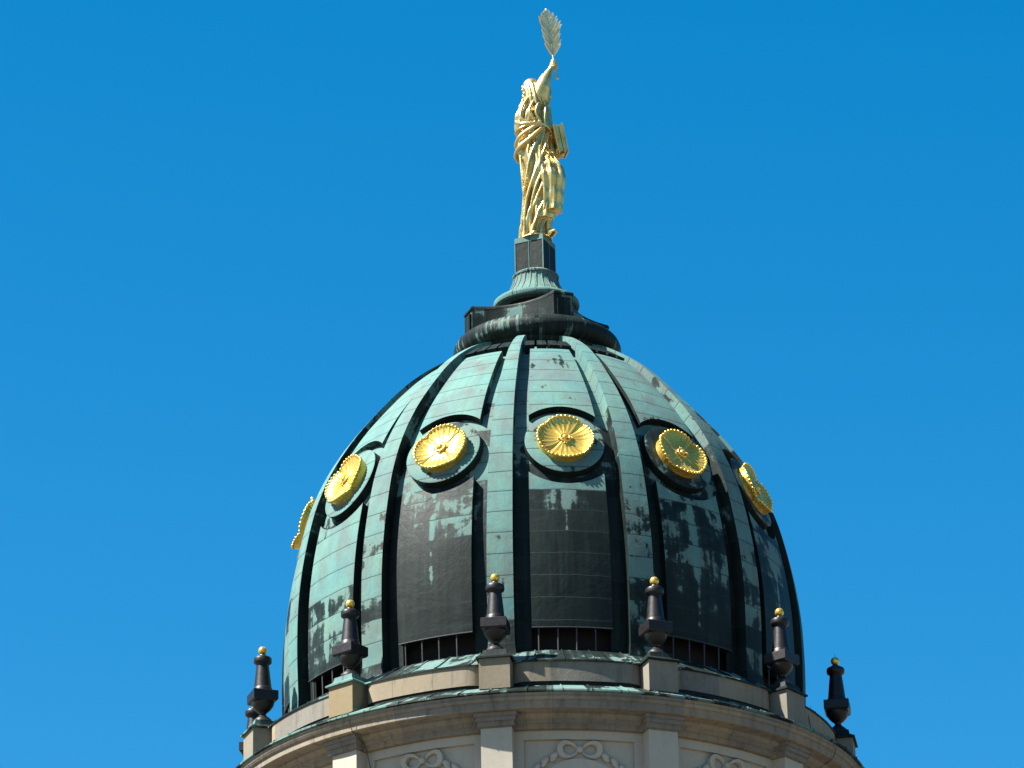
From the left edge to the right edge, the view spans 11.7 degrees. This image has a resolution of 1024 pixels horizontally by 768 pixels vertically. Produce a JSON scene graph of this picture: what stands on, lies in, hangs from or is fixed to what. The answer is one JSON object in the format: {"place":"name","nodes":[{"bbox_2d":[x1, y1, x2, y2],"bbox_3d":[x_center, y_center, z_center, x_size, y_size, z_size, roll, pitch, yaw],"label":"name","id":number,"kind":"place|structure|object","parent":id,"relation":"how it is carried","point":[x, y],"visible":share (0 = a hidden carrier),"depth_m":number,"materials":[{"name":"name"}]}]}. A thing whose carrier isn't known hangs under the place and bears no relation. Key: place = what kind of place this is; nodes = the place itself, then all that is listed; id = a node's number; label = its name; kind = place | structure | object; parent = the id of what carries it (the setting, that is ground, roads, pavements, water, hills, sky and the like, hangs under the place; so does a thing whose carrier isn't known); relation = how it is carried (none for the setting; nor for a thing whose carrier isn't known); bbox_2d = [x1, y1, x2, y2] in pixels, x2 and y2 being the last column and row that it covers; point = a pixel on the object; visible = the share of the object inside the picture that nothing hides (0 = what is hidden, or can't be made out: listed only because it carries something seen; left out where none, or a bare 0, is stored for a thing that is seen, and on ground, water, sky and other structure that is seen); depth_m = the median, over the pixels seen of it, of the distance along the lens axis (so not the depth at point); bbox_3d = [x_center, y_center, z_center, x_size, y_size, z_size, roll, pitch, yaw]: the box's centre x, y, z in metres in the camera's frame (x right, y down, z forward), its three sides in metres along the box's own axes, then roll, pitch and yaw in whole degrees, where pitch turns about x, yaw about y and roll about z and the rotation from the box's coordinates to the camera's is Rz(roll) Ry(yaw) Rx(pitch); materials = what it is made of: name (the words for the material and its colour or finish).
{"place":"outdoors","nodes":[
{"label":"outdoors","id":0,"kind":"place"},
{"bbox_2d":[0,0,1023,767],"label":"sky","id":1,"kind":"structure","parent":0,"point":[233,232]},
{"bbox_2d":[235,233,864,767],"bbox_3d":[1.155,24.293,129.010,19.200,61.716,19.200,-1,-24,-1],"label":"domed tower","id":2,"kind":"structure","parent":0,"point":[405,551],"depth_m":130.91,"materials":[{"name":"green metal"}]},
{"bbox_2d":[239,706,258,754],"bbox_3d":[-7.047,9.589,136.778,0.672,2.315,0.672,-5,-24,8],"label":"urn finial","id":3,"kind":"object","parent":2,"relation":"on","point":[251,714],"visible":0.23,"depth_m":136.81,"materials":[{"name":"black metal"}]},
{"bbox_2d":[247,646,278,720],"bbox_3d":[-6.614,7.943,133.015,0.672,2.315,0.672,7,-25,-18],"label":"urn finial","id":4,"kind":"object","parent":2,"relation":"on","point":[262,697],"visible":1,"depth_m":132.71,"materials":[{"name":"black metal"}]},
{"bbox_2d":[291,497,314,549],"bbox_3d":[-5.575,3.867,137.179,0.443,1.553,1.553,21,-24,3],"label":"rosette","id":5,"kind":"object","parent":2,"relation":"attached to","point":[296,542],"visible":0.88,"depth_m":136.57,"materials":[{"name":"gold metal"}]},
{"bbox_2d":[324,454,366,505],"bbox_3d":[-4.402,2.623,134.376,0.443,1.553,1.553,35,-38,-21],"label":"rosette","id":6,"kind":"object","parent":2,"relation":"attached to","point":[344,482],"visible":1,"depth_m":134.25,"materials":[{"name":"gold metal"}]},
{"bbox_2d":[332,600,367,676],"bbox_3d":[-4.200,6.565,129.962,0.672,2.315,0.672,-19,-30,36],"label":"urn finial","id":7,"kind":"object","parent":2,"relation":"on","point":[349,652],"visible":1,"depth_m":129.69,"materials":[{"name":"black metal"}]},
{"bbox_2d":[412,424,467,472],"bbox_3d":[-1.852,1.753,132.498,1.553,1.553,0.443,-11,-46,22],"label":"rosette","id":8,"kind":"object","parent":2,"relation":"attached to","point":[440,448],"visible":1,"depth_m":132.40,"materials":[{"name":"gold metal"}]},
{"bbox_2d":[480,573,509,649],"bbox_3d":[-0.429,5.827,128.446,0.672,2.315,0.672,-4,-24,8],"label":"urn finial","id":9,"kind":"object","parent":2,"relation":"on","point":[495,625],"visible":1,"depth_m":128.12,"materials":[{"name":"black metal"}]},
{"bbox_2d":[514,9,568,241],"bbox_3d":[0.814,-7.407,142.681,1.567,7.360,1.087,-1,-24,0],"label":"statue","id":10,"kind":"object","parent":2,"relation":"on","point":[540,145],"visible":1,"depth_m":142.10,"materials":[{"name":"gold metal"}]},
{"bbox_2d":[536,414,594,461],"bbox_3d":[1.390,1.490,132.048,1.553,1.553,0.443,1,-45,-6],"label":"rosette","id":11,"kind":"object","parent":2,"relation":"attached to","point":[554,441],"visible":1,"depth_m":131.93,"materials":[{"name":"gold metal"}]},
{"bbox_2d":[639,577,672,653],"bbox_3d":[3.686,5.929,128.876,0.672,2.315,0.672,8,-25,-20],"label":"urn finial","id":12,"kind":"object","parent":2,"relation":"on","point":[655,629],"visible":1,"depth_m":128.58,"materials":[{"name":"black metal"}]},
{"bbox_2d":[656,429,707,477],"bbox_3d":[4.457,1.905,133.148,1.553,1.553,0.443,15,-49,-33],"label":"rosette","id":13,"kind":"object","parent":2,"relation":"attached to","point":[680,453],"visible":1,"depth_m":133.06,"materials":[{"name":"gold metal"}]},
{"bbox_2d":[738,463,772,514],"bbox_3d":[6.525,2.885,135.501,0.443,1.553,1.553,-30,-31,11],"label":"rosette","id":14,"kind":"object","parent":2,"relation":"attached to","point":[758,494],"visible":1,"depth_m":135.16,"materials":[{"name":"gold metal"}]},
{"bbox_2d":[764,608,799,683],"bbox_3d":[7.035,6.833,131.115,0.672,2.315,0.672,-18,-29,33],"label":"urn finial","id":15,"kind":"object","parent":2,"relation":"on","point":[781,660],"visible":1,"depth_m":130.84,"materials":[{"name":"black metal"}]},
{"bbox_2d":[823,657,850,729],"bbox_3d":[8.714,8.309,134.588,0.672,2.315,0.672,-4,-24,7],"label":"urn finial","id":16,"kind":"object","parent":2,"relation":"on","point":[837,708],"visible":0.98,"depth_m":134.27,"materials":[{"name":"black metal"}]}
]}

